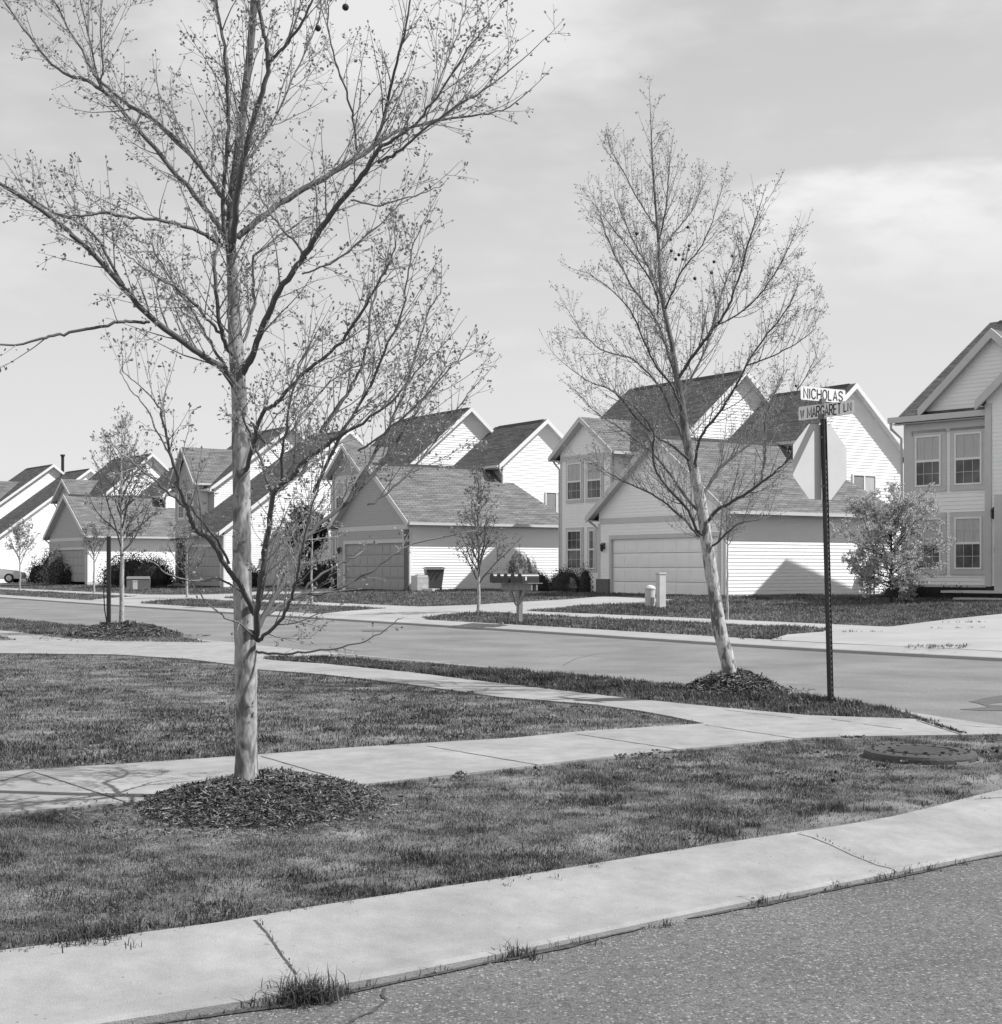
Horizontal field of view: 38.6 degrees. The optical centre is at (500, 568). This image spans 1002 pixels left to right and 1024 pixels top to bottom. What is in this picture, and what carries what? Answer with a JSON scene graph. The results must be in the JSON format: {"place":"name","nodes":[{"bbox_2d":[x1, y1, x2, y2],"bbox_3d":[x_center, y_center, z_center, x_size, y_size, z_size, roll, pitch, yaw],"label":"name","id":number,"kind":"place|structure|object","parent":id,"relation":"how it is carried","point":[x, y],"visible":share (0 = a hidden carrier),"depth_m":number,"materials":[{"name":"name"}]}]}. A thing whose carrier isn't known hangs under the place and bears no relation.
{"place":"outdoors","nodes":[
{"label":"outdoors","id":0,"kind":"place"},
{"bbox_2d":[93,588,345,602],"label":"driveway","id":1,"kind":"structure","parent":0,"point":[138,599],"depth_m":61.66,"materials":[{"name":"white concrete"}]},
{"bbox_2d":[0,588,885,627],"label":"sidewalk","id":2,"kind":"structure","parent":0,"point":[740,622],"depth_m":37.19,"materials":[{"name":"concrete"}]},
{"bbox_2d":[324,596,672,619],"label":"driveway","id":3,"kind":"structure","parent":0,"point":[413,612],"depth_m":43.59,"materials":[{"name":"white concrete"}]},
{"bbox_2d":[0,582,1001,639],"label":"lawn","id":4,"kind":"structure","parent":0,"point":[17,583],"depth_m":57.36,"materials":[{"name":"plant"}]},
{"bbox_2d":[0,565,28,582],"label":"parked car","id":5,"kind":"object","parent":4,"relation":"on","point":[7,575],"visible":0.91,"depth_m":99.23,"materials":[{"name":"paint"}]},
{"bbox_2d":[3,518,38,590],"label":"young tree","id":6,"kind":"object","parent":4,"relation":"on","point":[15,531],"visible":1,"depth_m":80.02,"materials":[{"name":"grey plant"}]},
{"bbox_2d":[22,554,44,582],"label":"shrub","id":7,"kind":"object","parent":4,"relation":"on","point":[33,574],"visible":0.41,"depth_m":104.35,"materials":[{"name":"black plant"}]},
{"bbox_2d":[36,547,48,582],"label":"shrub","id":8,"kind":"object","parent":4,"relation":"on","point":[45,561],"visible":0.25,"depth_m":103.35,"materials":[{"name":"black plant"}]},
{"bbox_2d":[0,454,95,582],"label":"house","id":9,"kind":"structure","parent":4,"relation":"on","point":[26,494],"depth_m":113.12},
{"bbox_2d":[35,545,65,583],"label":"shrub","id":10,"kind":"object","parent":4,"relation":"on","point":[52,573],"visible":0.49,"depth_m":97.26,"materials":[{"name":"black plant"}]},
{"bbox_2d":[55,563,84,584],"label":"shrub","id":11,"kind":"object","parent":4,"relation":"on","point":[66,574],"visible":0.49,"depth_m":96.14,"materials":[{"name":"black plant"}]},
{"bbox_2d":[80,518,117,592],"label":"young tree","id":12,"kind":"object","parent":4,"relation":"on","point":[94,538],"visible":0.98,"depth_m":72.04,"materials":[{"name":"grey plant"}]},
{"bbox_2d":[43,453,174,584],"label":"house","id":13,"kind":"structure","parent":4,"relation":"on","point":[72,516],"depth_m":96.69,"materials":[{"name":"grey plastic"}]},
{"bbox_2d":[55,550,84,581],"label":"garage door","id":14,"kind":"structure","parent":13,"relation":"in","point":[75,559],"depth_m":95.40,"materials":[{"name":"grey metal"}]},
{"bbox_2d":[92,551,132,584],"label":"shrub","id":15,"kind":"object","parent":4,"relation":"on","point":[114,566],"visible":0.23,"depth_m":90.71,"materials":[{"name":"black plant"}]},
{"bbox_2d":[111,548,147,584],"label":"shrub","id":16,"kind":"object","parent":4,"relation":"on","point":[127,564],"visible":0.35,"depth_m":84.14,"materials":[{"name":"black plant"}]},
{"bbox_2d":[133,581,137,588],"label":"utility pedestal","id":17,"kind":"object","parent":4,"relation":"on","point":[134,584],"visible":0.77,"depth_m":76.90,"materials":[{"name":"white"}]},
{"bbox_2d":[98,551,174,584],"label":"shrub","id":18,"kind":"object","parent":4,"relation":"on","point":[129,560],"visible":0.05,"depth_m":87.21,"materials":[{"name":"black plant"}]},
{"bbox_2d":[126,576,150,588],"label":"transformer box","id":19,"kind":"object","parent":4,"relation":"on","point":[143,582],"visible":0.69,"depth_m":78.84,"materials":[{"name":"paint"}]},
{"bbox_2d":[124,546,177,585],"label":"shrub","id":20,"kind":"object","parent":4,"relation":"on","point":[136,573],"visible":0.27,"depth_m":82.59,"materials":[{"name":"black plant"}]},
{"bbox_2d":[137,553,181,585],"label":"shrub","id":21,"kind":"object","parent":4,"relation":"on","point":[157,575],"visible":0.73,"depth_m":80.53,"materials":[{"name":"black plant"}]},
{"bbox_2d":[157,519,209,597],"bbox_3d":[-13.061,-0.378,60.086,2.239,3.502,2.029,0,0,40],"label":"young tree","id":22,"kind":"object","parent":4,"relation":"on","point":[188,557],"visible":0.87,"depth_m":60.26,"materials":[{"name":"grey plant"}]},
{"bbox_2d":[252,567,263,586],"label":"shrub","id":23,"kind":"object","parent":4,"relation":"on","point":[254,578],"visible":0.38,"depth_m":77.05,"materials":[{"name":"black plant"}]},
{"bbox_2d":[165,425,365,587],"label":"house","id":24,"kind":"structure","parent":4,"relation":"on","point":[216,474],"depth_m":81.01,"materials":[{"name":"white plastic"}]},
{"bbox_2d":[178,491,185,520],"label":"window","id":25,"kind":"structure","parent":24,"relation":"in","point":[181,510],"depth_m":84.21,"materials":[{"name":"white glass"}]},
{"bbox_2d":[186,490,193,519],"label":"window","id":26,"kind":"structure","parent":24,"relation":"in","point":[189,491],"depth_m":83.09,"materials":[{"name":"grey glass"}]},
{"bbox_2d":[190,547,219,585],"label":"garage door","id":27,"kind":"structure","parent":24,"relation":"in","point":[208,572],"depth_m":79.13,"materials":[{"name":"grey metal"}]},
{"bbox_2d":[283,503,330,571],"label":"tall shrub","id":28,"kind":"object","parent":4,"relation":"on","point":[316,543],"visible":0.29,"depth_m":78.40,"materials":[{"name":"grey plant"}]},
{"bbox_2d":[290,556,331,586],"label":"shrub","id":29,"kind":"object","parent":4,"relation":"on","point":[307,576],"visible":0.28,"depth_m":74.55,"materials":[{"name":"grey plant"}]},
{"bbox_2d":[291,448,341,603],"bbox_3d":[-6.525,-1.441,49.696,1.962,5.633,2.201,0,0,0],"label":"young tree","id":30,"kind":"object","parent":4,"relation":"on","point":[309,527],"visible":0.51,"depth_m":49.87,"materials":[{"name":"grey plant"}]},
{"bbox_2d":[302,557,335,587],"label":"shrub","id":31,"kind":"object","parent":4,"relation":"on","point":[320,578],"visible":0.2,"depth_m":72.78,"materials":[{"name":"grey plant"}]},
{"bbox_2d":[320,555,336,587],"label":"shrub","id":32,"kind":"object","parent":4,"relation":"on","point":[334,576],"visible":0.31,"depth_m":70.82,"materials":[{"name":"black plant"}]},
{"bbox_2d":[411,575,428,590],"bbox_3d":[-3.574,0.682,62.922,0.660,0.795,0.660,0,0,-33],"label":"air conditioner","id":33,"kind":"object","parent":4,"relation":"on","point":[419,582],"visible":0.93,"depth_m":62.70,"materials":[{"name":"grey metal"}]},
{"bbox_2d":[422,588,434,590],"bbox_3d":[-3.276,0.940,62.592,0.140,0.120,1.000,0,0,-44],"label":"splash block","id":34,"kind":"object","parent":4,"relation":"on","point":[428,589],"depth_m":62.38,"materials":[{"name":"white concrete"}]},
{"bbox_2d":[423,567,444,589],"bbox_3d":[-2.961,0.476,63.249,0.878,1.063,0.858,0,0,-13],"label":"wheelie bin","id":35,"kind":"object","parent":4,"relation":"on","point":[435,576],"visible":0.78,"depth_m":62.94,"materials":[{"name":"plastic"}]},
{"bbox_2d":[323,407,563,590],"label":"house","id":36,"kind":"structure","parent":4,"relation":"on","point":[425,503],"depth_m":67.32,"materials":[{"name":"white plastic"}]},
{"bbox_2d":[335,535,336,562],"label":"window","id":37,"kind":"structure","parent":36,"relation":"in","point":[335,535],"depth_m":75.72,"materials":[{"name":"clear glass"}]},
{"bbox_2d":[335,479,345,508],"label":"window","id":38,"kind":"structure","parent":36,"relation":"in","point":[338,500],"depth_m":75.41,"materials":[{"name":"grey glass"}]},
{"bbox_2d":[347,543,403,589],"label":"garage door","id":39,"kind":"structure","parent":36,"relation":"in","point":[394,576],"depth_m":66.08,"materials":[{"name":"grey metal"}]},
{"bbox_2d":[545,492,557,512],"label":"window","id":40,"kind":"structure","parent":36,"relation":"in","point":[551,498],"depth_m":70.57,"materials":[{"name":"white glass"}]},
{"bbox_2d":[447,462,521,611],"bbox_3d":[-0.560,-0.818,40.990,2.072,4.397,1.968,0,0,45],"label":"young tree","id":41,"kind":"object","parent":4,"relation":"on","point":[478,536],"visible":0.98,"depth_m":40.84,"materials":[{"name":"grey plant"}]},
{"bbox_2d":[490,569,542,621],"bbox_3d":[0.371,0.785,34.853,0.522,1.530,1.509,0,0,-36],"label":"mailbox stand","id":42,"kind":"object","parent":4,"relation":"on","point":[520,582],"visible":0.99,"depth_m":34.69,"materials":[{"name":"grey wood"}]},
{"bbox_2d":[506,543,538,572],"bbox_3d":[0.944,0.162,65.045,1.662,2.661,1.696,0,0,0],"label":"shrub","id":43,"kind":"object","parent":4,"relation":"on","point":[510,569],"visible":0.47,"depth_m":64.80,"materials":[{"name":"grey plant"}]},
{"bbox_2d":[528,569,549,590],"bbox_3d":[1.638,0.570,60.778,1.236,1.189,1.192,0,0,-37],"label":"shrub","id":44,"kind":"object","parent":4,"relation":"on","point":[542,577],"visible":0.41,"depth_m":60.45,"materials":[{"name":"black plant"}]},
{"bbox_2d":[541,564,580,591],"bbox_3d":[2.647,0.478,58.157,2.056,1.335,1.760,0,0,0],"label":"shrub","id":45,"kind":"object","parent":4,"relation":"on","point":[566,580],"visible":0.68,"depth_m":57.77,"materials":[{"name":"black plant"}]},
{"bbox_2d":[574,555,594,592],"bbox_3d":[3.305,0.302,56.667,0.815,1.665,0.924,0,0,-34],"label":"shrub","id":46,"kind":"object","parent":4,"relation":"on","point":[585,583],"visible":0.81,"depth_m":56.49,"materials":[{"name":"black plant"}]},
{"bbox_2d":[644,585,655,606],"bbox_3d":[4.381,0.868,42.036,0.330,0.760,0.340,0,0,-23],"label":"utility pedestal","id":47,"kind":"object","parent":4,"relation":"on","point":[650,595],"visible":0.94,"depth_m":41.91,"materials":[{"name":"paint"}]},
{"bbox_2d":[655,573,666,606],"bbox_3d":[4.614,0.690,41.282,0.250,1.130,0.210,0,0,-29],"label":"utility post","id":48,"kind":"object","parent":4,"relation":"on","point":[660,589],"visible":0.77,"depth_m":41.20,"materials":[{"name":"white plastic"}]},
{"bbox_2d":[548,370,903,595],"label":"house","id":49,"kind":"structure","parent":4,"relation":"on","point":[622,537],"depth_m":53.78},
{"bbox_2d":[565,459,583,502],"bbox_3d":[3.137,-3.700,61.079,0.075,1.820,1.240,0,0,-34],"label":"window","id":50,"kind":"structure","parent":49,"relation":"in","point":[574,468],"depth_m":61.01,"materials":[{"name":"white glass"}]},
{"bbox_2d":[566,527,583,571],"bbox_3d":[3.137,-0.795,61.079,0.075,1.890,1.240,0,0,-34],"label":"window","id":51,"kind":"structure","parent":49,"relation":"in","point":[574,536],"depth_m":61.01,"materials":[{"name":"grey glass"}]},
{"bbox_2d":[587,527,596,571],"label":"window","id":52,"kind":"structure","parent":49,"relation":"in","point":[591,531],"depth_m":60.02,"materials":[{"name":"white glass"}]},
{"bbox_2d":[585,457,603,501],"bbox_3d":[3.910,-3.700,59.925,0.075,1.820,1.210,0,0,-34],"label":"window","id":53,"kind":"structure","parent":49,"relation":"in","point":[592,480],"depth_m":59.92,"materials":[{"name":"white glass"}]},
{"bbox_2d":[613,537,716,594],"bbox_3d":[5.956,-0.039,52.132,0.072,2.114,5.900,0,0,-34],"label":"garage door","id":54,"kind":"structure","parent":49,"relation":"in","point":[633,559],"depth_m":52.26,"materials":[{"name":"grey metal"}]},
{"bbox_2d":[852,474,875,495],"bbox_3d":[14.392,-3.095,56.756,1.450,1.250,0.075,0,0,-34],"label":"window","id":55,"kind":"structure","parent":49,"relation":"in","point":[866,482],"depth_m":56.80,"materials":[{"name":"white glass"}]},
{"bbox_2d":[710,489,743,619],"bbox_3d":[5.301,-0.274,34.105,0.934,3.253,0.685,0,0,21],"label":"young tree","id":56,"kind":"object","parent":4,"relation":"on","point":[727,589],"visible":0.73,"depth_m":34.07,"materials":[{"name":"grey plant"}]},
{"bbox_2d":[829,476,956,602],"bbox_3d":[11.069,-0.731,40.401,3.570,3.710,3.198,0,0,0],"label":"leafy tree","id":57,"kind":"object","parent":4,"relation":"on","point":[900,510],"visible":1,"depth_m":40.13,"materials":[{"name":"grey plant"}]},
{"bbox_2d":[872,576,930,597],"bbox_3d":[12.637,0.623,45.196,2.147,1.052,1.488,0,0,0],"label":"shrub","id":58,"kind":"object","parent":4,"relation":"on","point":[886,593],"visible":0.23,"depth_m":44.98,"materials":[{"name":"grey plant"}]},
{"bbox_2d":[887,320,1001,600],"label":"house","id":59,"kind":"structure","parent":4,"relation":"on","point":[949,417],"depth_m":44.44,"materials":[{"name":"grey plastic"}]},
{"bbox_2d":[911,429,946,491],"bbox_3d":[13.539,-3.400,45.345,0.075,1.960,1.250,0,0,-42],"label":"window","id":60,"kind":"structure","parent":59,"relation":"in","point":[929,449],"depth_m":45.32,"materials":[{"name":"grey glass"}]},
{"bbox_2d":[911,512,946,574],"bbox_3d":[13.539,-0.780,45.345,0.075,1.960,1.250,0,0,-42],"label":"window","id":61,"kind":"structure","parent":59,"relation":"in","point":[934,556],"depth_m":45.18,"materials":[{"name":"grey glass"}]},
{"bbox_2d":[950,426,984,490],"bbox_3d":[14.472,-3.400,44.328,0.075,1.960,1.260,0,0,-42],"label":"window","id":62,"kind":"structure","parent":59,"relation":"in","point":[967,447],"depth_m":44.34,"materials":[{"name":"grey glass"}]},
{"bbox_2d":[950,511,984,574],"bbox_3d":[14.472,-0.780,44.328,0.075,1.960,1.260,0,0,-42],"label":"window","id":63,"kind":"structure","parent":59,"relation":"in","point":[967,556],"depth_m":44.33,"materials":[{"name":"grey glass"}]},
{"bbox_2d":[929,583,969,597],"bbox_3d":[13.972,0.776,44.189,1.631,0.768,3.227,0,0,0],"label":"shrub","id":64,"kind":"object","parent":4,"relation":"on","point":[940,595],"visible":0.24,"depth_m":44.05,"materials":[{"name":"black plant"}]},
{"bbox_2d":[0,626,1001,951],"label":"lawn","id":65,"kind":"structure","parent":0,"point":[980,786],"depth_m":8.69,"materials":[{"name":"plant"}]},
{"bbox_2d":[0,617,203,641],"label":"grass","id":66,"kind":"structure","parent":65,"relation":"on","point":[42,627],"depth_m":31.38,"materials":[{"name":"plant"}]},
{"bbox_2d":[39,620,208,640],"bbox_3d":[-7.728,1.233,28.675,3.753,0.392,3.598,0,0,-44],"label":"mulch heap","id":67,"kind":"object","parent":65,"relation":"on","point":[132,629],"visible":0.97,"depth_m":28.47,"materials":[{"name":"wood"}]},
{"bbox_2d":[103,536,124,623],"bbox_3d":[-7.840,0.466,29.107,0.476,2.228,0.127,0,0,-40],"label":"post","id":68,"kind":"object","parent":67,"relation":"on","point":[108,569],"visible":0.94,"depth_m":28.96,"materials":[{"name":"metal"}]},
{"bbox_2d":[81,402,165,623],"bbox_3d":[-7.708,-1.085,29.129,1.576,4.777,1.989,0,0,21],"label":"young tree","id":69,"kind":"object","parent":67,"relation":"on","point":[122,494],"visible":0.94,"depth_m":29.28,"materials":[{"name":"grey plant"}]},
{"bbox_2d":[55,766,460,846],"bbox_3d":[-1.377,1.294,8.187,2.264,0.218,2.169,0,0,-35],"label":"mulch heap","id":70,"kind":"object","parent":65,"relation":"on","point":[271,798],"visible":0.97,"depth_m":8.01,"materials":[{"name":"wood"}]},
{"bbox_2d":[0,0,569,781],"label":"plane tree","id":71,"kind":"object","parent":65,"relation":"on","point":[248,620],"visible":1,"depth_m":8.36,"materials":[{"name":"grey plant"}]},
{"bbox_2d":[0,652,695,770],"bbox_3d":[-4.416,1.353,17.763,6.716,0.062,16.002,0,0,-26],"label":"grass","id":72,"kind":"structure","parent":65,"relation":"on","point":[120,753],"depth_m":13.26,"materials":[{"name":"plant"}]},
{"bbox_2d":[30,780,969,952],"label":"grass clumps","id":73,"kind":"object","parent":65,"relation":"on","point":[113,929],"visible":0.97,"depth_m":6.04,"materials":[{"name":"plant"}]},
{"bbox_2d":[39,687,1000,915],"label":"broadleaf weeds","id":74,"kind":"object","parent":65,"relation":"on","point":[649,767],"visible":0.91,"depth_m":10.53,"materials":[{"name":"grey plant"}]},
{"bbox_2d":[263,654,939,721],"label":"grass","id":75,"kind":"structure","parent":65,"relation":"on","point":[645,689],"depth_m":16.03,"materials":[{"name":"plant"}]},
{"bbox_2d":[537,73,836,673],"bbox_3d":[2.198,-2.114,16.046,3.623,7.110,2.865,0,0,0],"label":"plane tree","id":76,"kind":"object","parent":65,"relation":"on","point":[717,617],"visible":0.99,"depth_m":16.09,"materials":[{"name":"grey plant"}]},
{"bbox_2d":[659,667,820,701],"bbox_3d":[2.631,1.262,15.897,1.816,0.298,2.463,0,0,0],"label":"mulch heap","id":77,"kind":"object","parent":65,"relation":"on","point":[741,681],"visible":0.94,"depth_m":15.73,"materials":[{"name":"wood"}]},
{"bbox_2d":[793,386,853,703],"bbox_3d":[3.250,-0.153,14.547,0.587,3.366,0.614,0,0,7],"label":"sign post","id":78,"kind":"object","parent":65,"relation":"on","point":[820,461],"visible":0.98,"depth_m":14.56,"materials":[{"name":"metal"}]},
{"bbox_2d":[863,743,979,764],"bbox_3d":[3.076,1.389,10.429,0.861,0.157,0.830,0,0,0],"label":"drain cover","id":79,"kind":"object","parent":65,"relation":"on","point":[926,754],"visible":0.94,"depth_m":10.23,"materials":[{"name":"metal"}]},
{"bbox_2d":[0,630,1001,815],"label":"sidewalk","id":80,"kind":"structure","parent":0,"point":[32,792],"depth_m":11.26,"materials":[{"name":"concrete"}]},
{"bbox_2d":[0,634,15,639],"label":"grass","id":81,"kind":"structure","parent":80,"relation":"on","point":[3,638],"depth_m":27.62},
{"bbox_2d":[1,637,961,802],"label":"sidewalk joints","id":82,"kind":"object","parent":80,"relation":"on","point":[430,746],"visible":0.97,"depth_m":10.30,"materials":[{"name":"grey concrete"}]},
{"bbox_2d":[740,620,984,732],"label":"crack weeds","id":83,"kind":"object","parent":80,"relation":"on","point":[937,723],"visible":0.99,"depth_m":23.78,"materials":[{"name":"grey plant"}]},
{"bbox_2d":[0,598,1001,724],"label":"side street","id":84,"kind":"structure","parent":0,"point":[953,688],"depth_m":23.95,"materials":[{"name":"grey asphalt"}]},
{"bbox_2d":[362,630,385,631],"bbox_3d":[-2.964,1.488,33.660,0.630,0.035,0.724,0,0,-10],"label":"tar strip","id":85,"kind":"object","parent":84,"relation":"on","point":[373,630],"visible":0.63,"depth_m":33.85,"materials":[{"name":"grey asphalt"}]},
{"bbox_2d":[0,595,1001,660],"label":"kerb","id":86,"kind":"structure","parent":84,"relation":"on","point":[875,649],"depth_m":30.29,"materials":[{"name":"concrete"}]},
{"bbox_2d":[960,695,1001,710],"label":"street stain","id":87,"kind":"object","parent":84,"relation":"on","point":[989,700],"visible":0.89,"depth_m":15.57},
{"bbox_2d":[0,0,1001,525],"label":"sky","id":88,"kind":"structure","parent":0,"point":[882,119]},
{"bbox_2d":[144,855,1001,1023],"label":"street","id":89,"kind":"structure","parent":0,"point":[918,951],"depth_m":5.21,"materials":[{"name":"grey asphalt"}]},
{"bbox_2d":[345,988,387,1023],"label":"street crack","id":90,"kind":"object","parent":89,"relation":"on","point":[375,1008],"visible":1,"depth_m":4.80,"materials":[{"name":"grey asphalt"}]},
{"bbox_2d":[0,619,1001,1023],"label":"kerb","id":91,"kind":"structure","parent":89,"relation":"on","point":[180,973],"depth_m":5.71,"materials":[{"name":"concrete"}]},
{"bbox_2d":[254,920,296,973],"bbox_3d":[-0.842,1.405,5.327,0.016,0.072,0.543,0,0,-26],"label":"kerb joint","id":92,"kind":"object","parent":91,"relation":"on","point":[275,945],"visible":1,"depth_m":5.31,"materials":[{"name":"grey concrete"}]},
{"bbox_2d":[798,833,893,870],"bbox_3d":[1.715,1.412,7.124,0.014,0.087,0.638,0,0,-35],"label":"kerb joint","id":93,"kind":"object","parent":91,"relation":"on","point":[846,852],"visible":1,"depth_m":7.13,"materials":[{"name":"grey concrete"}]},
{"bbox_2d":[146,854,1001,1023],"bbox_3d":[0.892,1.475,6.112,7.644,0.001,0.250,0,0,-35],"label":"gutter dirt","id":94,"kind":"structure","parent":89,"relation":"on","point":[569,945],"depth_m":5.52,"materials":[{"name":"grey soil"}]},
{"bbox_2d":[132,796,997,1023],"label":"kerb weeds","id":95,"kind":"object","parent":94,"relation":"on","point":[308,992],"visible":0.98,"depth_m":4.91,"materials":[{"name":"grey plant"}]},
{"bbox_2d":[192,858,1000,1023],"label":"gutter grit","id":96,"kind":"object","parent":89,"relation":"on","point":[275,1016],"visible":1,"depth_m":5.64,"materials":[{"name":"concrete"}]},
{"bbox_2d":[771,614,1001,650],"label":"driveway","id":97,"kind":"structure","parent":0,"point":[978,636],"depth_m":27.23,"materials":[{"name":"white concrete"}]}
]}

